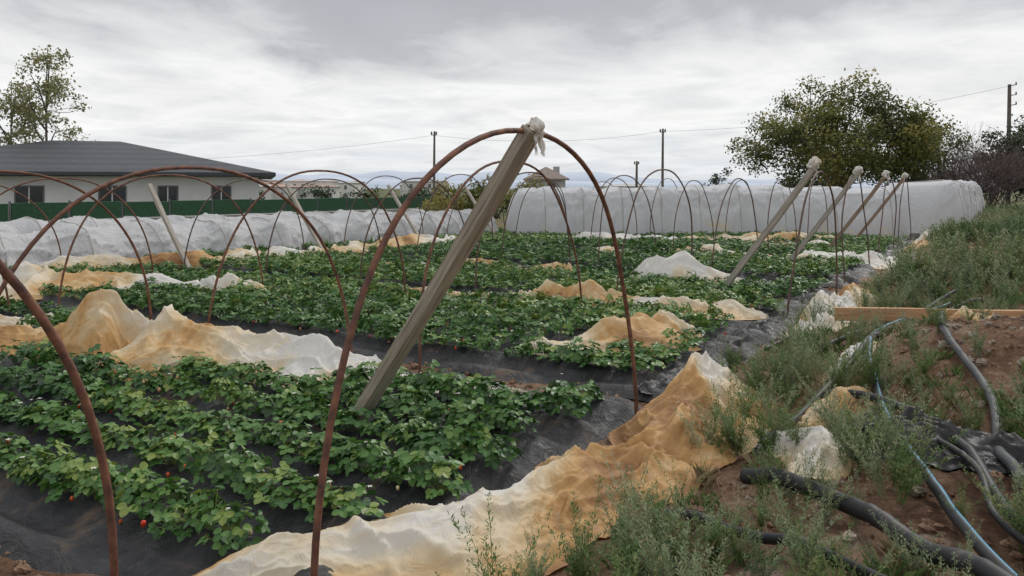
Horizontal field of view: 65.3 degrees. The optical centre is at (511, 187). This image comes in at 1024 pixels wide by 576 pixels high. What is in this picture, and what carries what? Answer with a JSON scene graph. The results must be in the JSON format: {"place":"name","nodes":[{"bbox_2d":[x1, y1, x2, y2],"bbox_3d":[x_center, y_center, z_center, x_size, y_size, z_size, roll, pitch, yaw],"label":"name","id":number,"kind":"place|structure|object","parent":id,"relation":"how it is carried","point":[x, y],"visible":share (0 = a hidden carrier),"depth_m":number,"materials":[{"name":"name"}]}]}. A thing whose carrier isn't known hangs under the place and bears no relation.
{"place":"outdoors","nodes":[
{"label":"outdoors","id":0,"kind":"place"},
{"bbox_2d":[0,189,1023,575],"bbox_3d":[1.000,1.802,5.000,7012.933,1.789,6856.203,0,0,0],"label":"ground","id":1,"kind":"structure","parent":0,"point":[916,509],"depth_m":3.81,"materials":[{"name":"red soil"}]},
{"bbox_2d":[0,77,44,145],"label":"poplar tree","id":2,"kind":"object","parent":1,"relation":"on","point":[2,138],"visible":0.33,"depth_m":53.01,"materials":[{"name":"green plant"}]},
{"bbox_2d":[0,44,95,144],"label":"poplar tree","id":3,"kind":"object","parent":1,"relation":"on","point":[48,90],"visible":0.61,"depth_m":51.11,"materials":[{"name":"green plant"}]},
{"bbox_2d":[0,259,118,575],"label":"greenhouse hoop","id":4,"kind":"object","parent":1,"relation":"on","point":[7,274],"visible":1,"depth_m":3.13,"materials":[{"name":"metal"}]},
{"bbox_2d":[0,170,151,319],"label":"greenhouse hoop","id":5,"kind":"object","parent":1,"relation":"on","point":[106,210],"visible":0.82,"depth_m":8.12,"materials":[{"name":"metal"}]},
{"bbox_2d":[0,178,153,272],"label":"greenhouse hoop","id":6,"kind":"object","parent":1,"relation":"on","point":[133,213],"visible":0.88,"depth_m":13.07,"materials":[{"name":"metal"}]},
{"bbox_2d":[0,176,258,218],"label":"walls","id":7,"kind":"structure","parent":1,"relation":"on","point":[138,190],"depth_m":44.09,"materials":[{"name":"paint"}]},
{"bbox_2d":[16,187,41,202],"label":"window glass","id":8,"kind":"object","parent":7,"relation":"in","point":[35,194],"visible":0.64,"depth_m":42.46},
{"bbox_2d":[100,187,124,201],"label":"window glass","id":9,"kind":"object","parent":7,"relation":"in","point":[120,192],"visible":0.5,"depth_m":43.68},
{"bbox_2d":[0,140,275,179],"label":"roof","id":10,"kind":"structure","parent":7,"relation":"on","point":[79,158],"depth_m":45.74,"materials":[{"name":"tile"}]},
{"bbox_2d":[159,187,176,200],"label":"window glass","id":11,"kind":"object","parent":7,"relation":"in","point":[172,193],"visible":0.64,"depth_m":44.50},
{"bbox_2d":[213,187,229,199],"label":"window glass","id":12,"kind":"object","parent":7,"relation":"in","point":[217,195],"visible":0.5,"depth_m":45.35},
{"bbox_2d":[57,174,263,308],"bbox_3d":[-4.745,0.754,11.127,0.136,1.892,3.225,0,0,31],"label":"greenhouse hoop","id":13,"kind":"object","parent":1,"relation":"on","point":[80,226],"visible":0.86,"depth_m":10.68,"materials":[{"name":"metal"}]},
{"bbox_2d":[147,183,191,269],"bbox_3d":[-6.876,0.800,16.051,0.077,2.202,0.110,-42,-20,24],"label":"wooden brace post","id":14,"kind":"object","parent":1,"relation":"on","point":[164,217],"visible":0.88,"depth_m":16.05,"materials":[{"name":"grey wood"}]},
{"bbox_2d":[0,166,352,352],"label":"greenhouse hoop","id":15,"kind":"object","parent":1,"relation":"on","point":[42,232],"visible":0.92,"depth_m":5.65,"materials":[{"name":"metal"}]},
{"bbox_2d":[0,208,391,233],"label":"plastic covered tunnel","id":16,"kind":"structure","parent":1,"relation":"on","point":[24,225],"depth_m":23.73,"materials":[{"name":"plastic"}]},
{"bbox_2d":[184,179,304,263],"bbox_3d":[-5.572,0.754,17.050,0.147,1.893,3.222,0,0,31],"label":"greenhouse hoop","id":17,"kind":"object","parent":1,"relation":"on","point":[223,187],"visible":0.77,"depth_m":16.38,"materials":[{"name":"brown metal"}]},
{"bbox_2d":[0,209,498,266],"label":"plastic covered tunnel","id":18,"kind":"structure","parent":1,"relation":"on","point":[212,234],"depth_m":18.68,"materials":[{"name":"plastic"}]},
{"bbox_2d":[274,187,298,198],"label":"walls","id":19,"kind":"structure","parent":1,"relation":"on","point":[278,189],"depth_m":181.05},
{"bbox_2d":[153,209,440,219],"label":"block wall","id":20,"kind":"structure","parent":1,"relation":"on","point":[393,211],"depth_m":46.93,"materials":[{"name":"concrete"}]},
{"bbox_2d":[109,208,428,219],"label":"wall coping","id":21,"kind":"object","parent":20,"relation":"on","point":[269,213],"depth_m":42.87,"materials":[{"name":"concrete"}]},
{"bbox_2d":[0,196,440,221],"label":"green screen fence","id":22,"kind":"object","parent":21,"relation":"on","point":[9,211],"visible":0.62,"depth_m":39.06,"materials":[{"name":"fabric"}]},
{"bbox_2d":[285,184,323,248],"bbox_3d":[-4.976,0.800,19.351,0.076,2.202,0.109,-42,-20,24],"label":"wooden brace post","id":23,"kind":"object","parent":1,"relation":"on","point":[297,204],"visible":0.63,"depth_m":19.42,"materials":[{"name":"grey wood"}]},
{"bbox_2d":[207,170,405,322],"bbox_3d":[-2.319,0.740,9.730,0.103,1.922,3.265,0,0,32],"label":"greenhouse hoop","id":24,"kind":"object","parent":1,"relation":"on","point":[242,219],"visible":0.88,"depth_m":9.12,"materials":[{"name":"metal"}]},
{"bbox_2d":[300,183,335,198],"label":"evergreen shrub","id":25,"kind":"object","parent":1,"relation":"on","point":[319,193],"visible":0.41,"depth_m":83.39,"materials":[{"name":"green plant"}]},
{"bbox_2d":[299,187,339,198],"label":"walls","id":26,"kind":"structure","parent":1,"relation":"on","point":[335,195],"depth_m":184.91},
{"bbox_2d":[282,181,338,185],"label":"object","id":27,"kind":"structure","parent":26,"relation":"on","point":[318,183],"depth_m":188.18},
{"bbox_2d":[0,310,641,575],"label":"black mulch film","id":28,"kind":"object","parent":1,"relation":"on","point":[63,534],"visible":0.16,"depth_m":4.19,"materials":[{"name":"plastic"}]},
{"bbox_2d":[0,312,53,326],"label":"plastic sheet","id":29,"kind":"object","parent":28,"relation":"on","point":[6,320],"visible":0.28,"depth_m":9.02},
{"bbox_2d":[0,261,182,300],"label":"plastic sheet","id":30,"kind":"object","parent":28,"relation":"on","point":[32,278],"visible":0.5,"depth_m":12.16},
{"bbox_2d":[0,289,527,395],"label":"white plastic sheet","id":31,"kind":"object","parent":28,"relation":"on","point":[111,322],"visible":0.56,"depth_m":7.07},
{"bbox_2d":[5,290,763,536],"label":"strawberry fruits","id":32,"kind":"object","parent":28,"relation":"on","point":[143,523],"visible":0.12,"depth_m":5.15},
{"bbox_2d":[265,179,380,273],"bbox_3d":[-3.646,0.757,15.877,0.065,1.888,3.223,0,0,31],"label":"greenhouse hoop","id":33,"kind":"object","parent":1,"relation":"on","point":[290,197],"visible":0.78,"depth_m":15.23,"materials":[{"name":"brown metal"}]},
{"bbox_2d":[339,183,360,197],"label":"walls","id":34,"kind":"structure","parent":1,"relation":"on","point":[350,188],"depth_m":203.41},
{"bbox_2d":[339,185,383,197],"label":"evergreen shrub","id":35,"kind":"object","parent":1,"relation":"on","point":[366,195],"visible":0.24,"depth_m":84.23,"materials":[{"name":"green plant"}]},
{"bbox_2d":[343,175,422,245],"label":"greenhouse hoop","id":36,"kind":"object","parent":1,"relation":"on","point":[360,191],"visible":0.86,"depth_m":20.35,"materials":[{"name":"brown metal"}]},
{"bbox_2d":[14,270,781,401],"bbox_3d":[-3.405,1.610,11.230,13.617,0.176,3.840,0,0,31],"label":"black mulch film","id":37,"kind":"object","parent":1,"relation":"on","point":[612,381],"visible":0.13,"depth_m":7.75,"materials":[{"name":"plastic"}]},
{"bbox_2d":[179,272,289,297],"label":"plastic sheet","id":38,"kind":"object","parent":37,"relation":"on","point":[226,280],"visible":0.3,"depth_m":11.92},
{"bbox_2d":[504,279,639,308],"bbox_3d":[1.212,1.416,10.677,3.059,0.365,0.784,0,0,29],"label":"plastic sheet","id":39,"kind":"object","parent":37,"relation":"on","point":[589,287],"visible":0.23,"depth_m":10.75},
{"bbox_2d":[529,310,703,357],"bbox_3d":[1.139,1.427,7.965,2.212,0.352,1.113,0,0,-40],"label":"plastic sheet","id":40,"kind":"object","parent":37,"relation":"on","point":[647,330],"visible":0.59,"depth_m":7.85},
{"bbox_2d":[629,295,768,319],"bbox_3d":[2.280,1.484,10.141,1.888,0.235,0.714,0,0,27],"label":"plastic sheet","id":41,"kind":"object","parent":37,"relation":"on","point":[738,310],"visible":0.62,"depth_m":9.98,"materials":[{"name":"plastic"}]},
{"bbox_2d":[387,185,418,233],"bbox_3d":[-2.976,0.800,22.551,0.076,2.202,0.109,-42,-20,24],"label":"wooden brace post","id":42,"kind":"object","parent":1,"relation":"on","point":[406,216],"visible":0.65,"depth_m":22.57,"materials":[{"name":"grey wood"}]},
{"bbox_2d":[360,177,469,279],"bbox_3d":[-1.692,0.754,14.688,0.067,1.892,3.225,0,0,31],"label":"greenhouse hoop","id":43,"kind":"object","parent":1,"relation":"on","point":[380,205],"visible":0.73,"depth_m":13.83,"materials":[{"name":"brown metal"}]},
{"bbox_2d":[402,182,447,195],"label":"walls","id":44,"kind":"structure","parent":1,"relation":"on","point":[404,185],"depth_m":195.48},
{"bbox_2d":[342,124,538,429],"bbox_3d":[-0.505,0.688,4.925,0.135,2.577,0.086,0,38,-52],"label":"wooden brace post","id":45,"kind":"object","parent":1,"relation":"on","point":[503,177],"visible":0.84,"depth_m":4.77,"materials":[{"name":"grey wood"}]},
{"bbox_2d":[526,117,545,155],"bbox_3d":[0.127,-0.282,4.434,0.132,0.227,0.108,0,0,38],"label":"plastic tie wrap","id":46,"kind":"object","parent":45,"relation":"attached to","point":[537,125],"visible":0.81,"depth_m":4.40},
{"bbox_2d":[417,177,483,211],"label":"shrub","id":47,"kind":"object","parent":1,"relation":"on","point":[442,207],"visible":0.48,"depth_m":46.82,"materials":[{"name":"green plant"}]},
{"bbox_2d":[0,226,908,555],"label":"strawberry plants","id":48,"kind":"object","parent":1,"relation":"on","point":[388,310],"visible":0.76,"depth_m":6.21,"materials":[{"name":"green plant"}]},
{"bbox_2d":[5,284,765,509],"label":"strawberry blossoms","id":49,"kind":"object","parent":48,"relation":"on","point":[221,501],"visible":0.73,"depth_m":5.28,"materials":[{"name":"white plant"}]},
{"bbox_2d":[416,174,492,255],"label":"greenhouse hoop","id":50,"kind":"object","parent":1,"relation":"on","point":[431,199],"visible":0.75,"depth_m":18.90,"materials":[{"name":"brown metal"}]},
{"bbox_2d":[310,128,638,575],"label":"greenhouse hoop","id":51,"kind":"object","parent":1,"relation":"on","point":[426,178],"visible":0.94,"depth_m":3.45,"materials":[{"name":"metal"}]},
{"bbox_2d":[192,351,773,575],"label":"tan plastic sheet","id":52,"kind":"object","parent":1,"relation":"on","point":[415,539],"visible":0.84,"depth_m":3.76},
{"bbox_2d":[158,258,831,321],"bbox_3d":[-1.262,1.609,14.665,13.706,0.176,3.840,0,0,31],"label":"black mulch film","id":53,"kind":"object","parent":1,"relation":"on","point":[794,304],"visible":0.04,"depth_m":12.46,"materials":[{"name":"plastic"}]},
{"bbox_2d":[524,262,572,275],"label":"plastic sheet","id":54,"kind":"object","parent":53,"relation":"on","point":[555,264],"visible":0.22,"depth_m":14.57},
{"bbox_2d":[629,250,760,284],"bbox_3d":[3.110,1.318,13.337,2.295,0.568,1.331,0,0,0],"label":"plastic sheet","id":55,"kind":"object","parent":53,"relation":"on","point":[681,263],"visible":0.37,"depth_m":13.19,"materials":[{"name":"plastic"}]},
{"bbox_2d":[418,161,582,372],"bbox_3d":[0.003,0.705,8.416,0.091,1.992,3.265,0,0,31],"label":"greenhouse hoop","id":56,"kind":"object","parent":1,"relation":"on","point":[441,222],"visible":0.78,"depth_m":7.68,"materials":[{"name":"metal"}]},
{"bbox_2d":[457,174,545,218],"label":"shrub","id":57,"kind":"object","parent":1,"relation":"on","point":[506,200],"visible":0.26,"depth_m":46.07,"materials":[{"name":"green plant"}]},
{"bbox_2d":[475,172,570,291],"bbox_3d":[0.293,0.714,13.479,0.098,1.973,3.225,0,0,31],"label":"greenhouse hoop","id":58,"kind":"object","parent":1,"relation":"on","point":[481,235],"visible":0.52,"depth_m":13.51,"materials":[{"name":"brown metal"}]},
{"bbox_2d":[501,176,568,259],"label":"greenhouse hoop","id":59,"kind":"object","parent":1,"relation":"on","point":[511,203],"visible":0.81,"depth_m":17.77,"materials":[{"name":"brown metal"}]},
{"bbox_2d":[527,180,564,187],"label":"walls","id":60,"kind":"structure","parent":1,"relation":"on","point":[561,183],"depth_m":78.94,"materials":[{"name":"paint"}]},
{"bbox_2d":[523,167,568,179],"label":"roof","id":61,"kind":"structure","parent":60,"relation":"on","point":[549,173],"depth_m":79.05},
{"bbox_2d":[302,247,876,287],"bbox_3d":[0.956,1.609,18.349,13.663,0.174,3.840,0,0,31],"label":"black mulch film","id":62,"kind":"object","parent":1,"relation":"on","point":[855,273],"visible":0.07,"depth_m":14.90,"materials":[{"name":"plastic"}]},
{"bbox_2d":[39,233,455,271],"bbox_3d":[-4.803,1.397,18.477,1.604,0.403,10.936,0,0,39],"label":"plastic sheet","id":63,"kind":"object","parent":62,"relation":"on","point":[193,256],"visible":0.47,"depth_m":16.06,"materials":[{"name":"plastic"}]},
{"bbox_2d":[598,175,656,264],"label":"greenhouse hoop","id":64,"kind":"object","parent":1,"relation":"on","point":[602,212],"visible":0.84,"depth_m":17.11,"materials":[{"name":"brown metal"}]},
{"bbox_2d":[616,169,692,290],"bbox_3d":[2.285,0.705,12.266,0.147,1.992,3.223,0,0,31],"label":"greenhouse hoop","id":65,"kind":"object","parent":1,"relation":"on","point":[647,176],"visible":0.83,"depth_m":11.74,"materials":[{"name":"brown metal"}]},
{"bbox_2d":[659,129,665,186],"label":"utility pole","id":66,"kind":"object","parent":1,"relation":"on","point":[662,163],"visible":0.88,"depth_m":59.92,"materials":[{"name":"grey wood"}]},
{"bbox_2d":[637,352,728,394],"bbox_3d":[1.579,1.606,6.943,0.437,0.136,1.745,0,0,34],"label":"black plastic heap","id":67,"kind":"object","parent":1,"relation":"on","point":[649,386],"visible":0.43,"depth_m":6.54,"materials":[{"name":"plastic"}]},
{"bbox_2d":[481,241,897,256],"bbox_3d":[3.189,1.608,22.023,13.656,0.174,3.840,0,0,31],"label":"black mulch film","id":68,"kind":"object","parent":1,"relation":"on","point":[888,252],"visible":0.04,"depth_m":20.23,"materials":[{"name":"plastic"}]},
{"bbox_2d":[560,231,834,242],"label":"plastic sheet","id":69,"kind":"object","parent":68,"relation":"on","point":[783,234],"visible":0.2,"depth_m":23.15,"materials":[{"name":"plastic"}]},
{"bbox_2d":[702,167,736,185],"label":"evergreen shrub","id":70,"kind":"object","parent":1,"relation":"on","point":[714,180],"visible":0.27,"depth_m":59.75,"materials":[{"name":"green plant"}]},
{"bbox_2d":[435,243,1023,575],"bbox_3d":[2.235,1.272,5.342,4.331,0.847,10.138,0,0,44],"label":"green weeds","id":71,"kind":"object","parent":1,"relation":"on","point":[903,472],"visible":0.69,"depth_m":3.74,"materials":[{"name":"plant"}]},
{"bbox_2d":[506,183,962,239],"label":"plastic covered tunnel","id":72,"kind":"structure","parent":1,"relation":"on","point":[540,210],"depth_m":25.59,"materials":[{"name":"plastic"}]},
{"bbox_2d":[711,178,757,266],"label":"greenhouse hoop","id":73,"kind":"object","parent":1,"relation":"on","point":[720,211],"visible":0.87,"depth_m":15.44,"materials":[{"name":"brown metal"}]},
{"bbox_2d":[727,313,800,349],"bbox_3d":[2.999,1.579,9.236,0.497,0.173,2.970,0,0,39],"label":"black plastic heap","id":74,"kind":"object","parent":1,"relation":"on","point":[743,329],"visible":0.62,"depth_m":8.94,"materials":[{"name":"plastic"}]},
{"bbox_2d":[716,165,817,293],"bbox_3d":[3.615,0.670,11.456,0.086,2.458,0.135,40,19,25],"label":"wooden brace post","id":75,"kind":"object","parent":1,"relation":"on","point":[774,221],"visible":0.82,"depth_m":11.37,"materials":[{"name":"grey wood"}]},
{"bbox_2d":[664,508,886,575],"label":"black irrigation hose","id":76,"kind":"object","parent":1,"relation":"on","point":[770,538],"visible":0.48,"depth_m":3.12,"materials":[{"name":"plastic"}]},
{"bbox_2d":[564,281,1023,575],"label":"soil clods","id":77,"kind":"object","parent":1,"relation":"on","point":[926,525],"visible":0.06,"depth_m":3.80,"materials":[{"name":"soil"}]},
{"bbox_2d":[756,425,850,480],"bbox_3d":[1.603,1.408,4.374,0.388,0.238,0.890,0,0,0],"label":"plastic sheet","id":78,"kind":"object","parent":1,"relation":"on","point":[812,438],"visible":0.56,"depth_m":4.22,"materials":[{"name":"plastic"}]},
{"bbox_2d":[786,171,837,314],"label":"greenhouse hoop","id":79,"kind":"object","parent":1,"relation":"on","point":[798,237],"visible":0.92,"depth_m":10.26,"materials":[{"name":"rusty brown steel"}]},
{"bbox_2d":[786,169,861,262],"bbox_3d":[5.915,0.670,15.356,0.086,2.458,0.135,40,19,25],"label":"wooden brace post","id":80,"kind":"object","parent":1,"relation":"on","point":[819,223],"visible":0.79,"depth_m":15.26,"materials":[{"name":"grey wood"}]},
{"bbox_2d":[786,282,878,335],"bbox_3d":[4.401,1.463,10.543,1.014,0.409,4.558,0,0,34],"label":"plastic sheet","id":81,"kind":"object","parent":1,"relation":"on","point":[844,291],"visible":0.57,"depth_m":9.79,"materials":[{"name":"plastic"}]},
{"bbox_2d":[769,250,897,268],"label":"plastic sheet","id":82,"kind":"object","parent":1,"relation":"on","point":[875,261],"visible":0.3,"depth_m":16.83,"materials":[{"name":"plastic"}]},
{"bbox_2d":[795,386,875,428],"bbox_3d":[2.038,1.415,5.149,0.856,0.257,0.443,0,0,-38],"label":"plastic sheet","id":83,"kind":"object","parent":1,"relation":"on","point":[814,420],"visible":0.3,"depth_m":5.07,"materials":[{"name":"plastic"}]},
{"bbox_2d":[724,65,960,188],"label":"broadleaf tree","id":84,"kind":"object","parent":1,"relation":"on","point":[837,166],"visible":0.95,"depth_m":42.30,"materials":[{"name":"green plant"}]},
{"bbox_2d":[841,175,869,281],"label":"greenhouse hoop","id":85,"kind":"object","parent":1,"relation":"on","point":[842,225],"visible":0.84,"depth_m":14.20,"materials":[{"name":"rusty brown steel"}]},
{"bbox_2d":[829,174,887,247],"bbox_3d":[8.165,0.670,19.056,0.086,2.458,0.104,40,19,25],"label":"wooden brace post","id":86,"kind":"object","parent":1,"relation":"on","point":[866,200],"visible":0.72,"depth_m":18.96,"materials":[{"name":"grey wood"}]},
{"bbox_2d":[754,284,970,455],"bbox_3d":[3.767,1.376,7.744,0.198,0.206,8.254,0,0,37],"label":"black irrigation hose","id":87,"kind":"object","parent":1,"relation":"on","point":[796,419],"visible":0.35,"depth_m":5.45,"materials":[{"name":"plastic"}]},
{"bbox_2d":[721,271,1023,542],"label":"stones","id":88,"kind":"object","parent":1,"relation":"on","point":[980,361],"visible":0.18,"depth_m":5.71,"materials":[{"name":"stone"}]},
{"bbox_2d":[740,467,1013,575],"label":"black irrigation hose","id":89,"kind":"object","parent":1,"relation":"on","point":[857,508],"visible":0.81,"depth_m":3.14,"materials":[{"name":"plastic"}]},
{"bbox_2d":[857,177,905,236],"bbox_3d":[10.415,0.670,22.756,0.086,2.458,0.104,40,19,25],"label":"wooden brace post","id":90,"kind":"object","parent":1,"relation":"on","point":[879,209],"visible":0.68,"depth_m":22.68,"materials":[{"name":"grey wood"}]},
{"bbox_2d":[878,179,896,252],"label":"greenhouse hoop","id":91,"kind":"object","parent":1,"relation":"on","point":[882,214],"visible":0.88,"depth_m":18.12,"materials":[{"name":"brown metal"}]},
{"bbox_2d":[854,105,981,182],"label":"broadleaf tree","id":92,"kind":"object","parent":1,"relation":"on","point":[958,141],"visible":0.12,"depth_m":45.55,"materials":[{"name":"green plant"}]},
{"bbox_2d":[826,389,1023,534],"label":"black irrigation hose","id":93,"kind":"object","parent":1,"relation":"on","point":[967,448],"visible":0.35,"depth_m":3.95,"materials":[{"name":"plastic"}]},
{"bbox_2d":[904,226,946,253],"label":"plastic sheet","id":94,"kind":"object","parent":1,"relation":"on","point":[919,240],"visible":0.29,"depth_m":20.89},
{"bbox_2d":[831,406,1023,473],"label":"black plastic heap","id":95,"kind":"object","parent":1,"relation":"on","point":[983,443],"visible":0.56,"depth_m":4.14,"materials":[{"name":"plastic"}]},
{"bbox_2d":[834,307,1023,320],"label":"wooden plank","id":96,"kind":"object","parent":1,"relation":"on","point":[846,312],"visible":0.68,"depth_m":8.37,"materials":[{"name":"wood"}]},
{"bbox_2d":[888,179,984,239],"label":"plastic covered tunnel","id":97,"kind":"structure","parent":1,"relation":"on","point":[933,201],"depth_m":25.71,"materials":[{"name":"plastic"}]},
{"bbox_2d":[850,201,1023,321],"bbox_3d":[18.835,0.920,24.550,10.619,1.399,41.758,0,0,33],"label":"bank fleabane weeds","id":98,"kind":"object","parent":1,"relation":"on","point":[962,271],"visible":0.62,"depth_m":12.02,"materials":[{"name":"green plant"}]},
{"bbox_2d":[860,416,1023,545],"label":"black irrigation hose","id":99,"kind":"object","parent":1,"relation":"on","point":[1014,533],"visible":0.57,"depth_m":3.47,"materials":[{"name":"plastic"}]},
{"bbox_2d":[865,302,1019,575],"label":"black irrigation hose","id":100,"kind":"object","parent":1,"relation":"on","point":[981,547],"visible":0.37,"depth_m":3.27,"materials":[{"name":"plastic"}]},
{"bbox_2d":[904,123,1023,207],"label":"bare shrub","id":101,"kind":"object","parent":1,"relation":"on","point":[994,181],"visible":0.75,"depth_m":42.14,"materials":[{"name":"plant"}]},
{"bbox_2d":[909,317,1023,496],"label":"rubble stones","id":102,"kind":"object","parent":1,"relation":"on","point":[923,491],"visible":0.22,"depth_m":3.73,"materials":[{"name":"stone"}]},
{"bbox_2d":[910,311,1023,486],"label":"black irrigation hose","id":103,"kind":"object","parent":1,"relation":"on","point":[1004,457],"visible":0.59,"depth_m":5.05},
{"bbox_2d":[945,306,991,320],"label":"plastic sheet","id":104,"kind":"object","parent":1,"relation":"on","point":[956,314],"visible":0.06,"depth_m":7.84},
{"bbox_2d":[972,114,1023,201],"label":"dark tree","id":105,"kind":"object","parent":1,"relation":"on","point":[1020,131],"visible":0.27,"depth_m":45.98,"materials":[{"name":"brown plant"}]},
{"bbox_2d":[1005,82,1016,207],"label":"utility pole","id":106,"kind":"object","parent":1,"relation":"on","point":[1009,95],"visible":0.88,"depth_m":48.90,"materials":[{"name":"brown wood"}]},
{"bbox_2d":[0,0,1023,179],"label":"sky","id":107,"kind":"structure","parent":0,"point":[217,80],"materials":[{"name":"grey"}]},
{"bbox_2d":[261,175,985,188],"bbox_3d":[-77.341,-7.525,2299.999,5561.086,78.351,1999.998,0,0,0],"label":"hills","id":108,"kind":"structure","parent":0,"point":[383,183],"depth_m":2679.03,"materials":[{"name":"plant"}]},
{"bbox_2d":[276,170,981,183],"bbox_3d":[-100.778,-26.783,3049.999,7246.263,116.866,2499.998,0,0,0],"label":"hills","id":109,"kind":"structure","parent":0,"point":[584,176],"depth_m":3725.20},
{"bbox_2d":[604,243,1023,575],"bbox_3d":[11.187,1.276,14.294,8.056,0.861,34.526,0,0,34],"label":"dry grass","id":110,"kind":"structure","parent":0,"point":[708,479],"depth_m":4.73,"materials":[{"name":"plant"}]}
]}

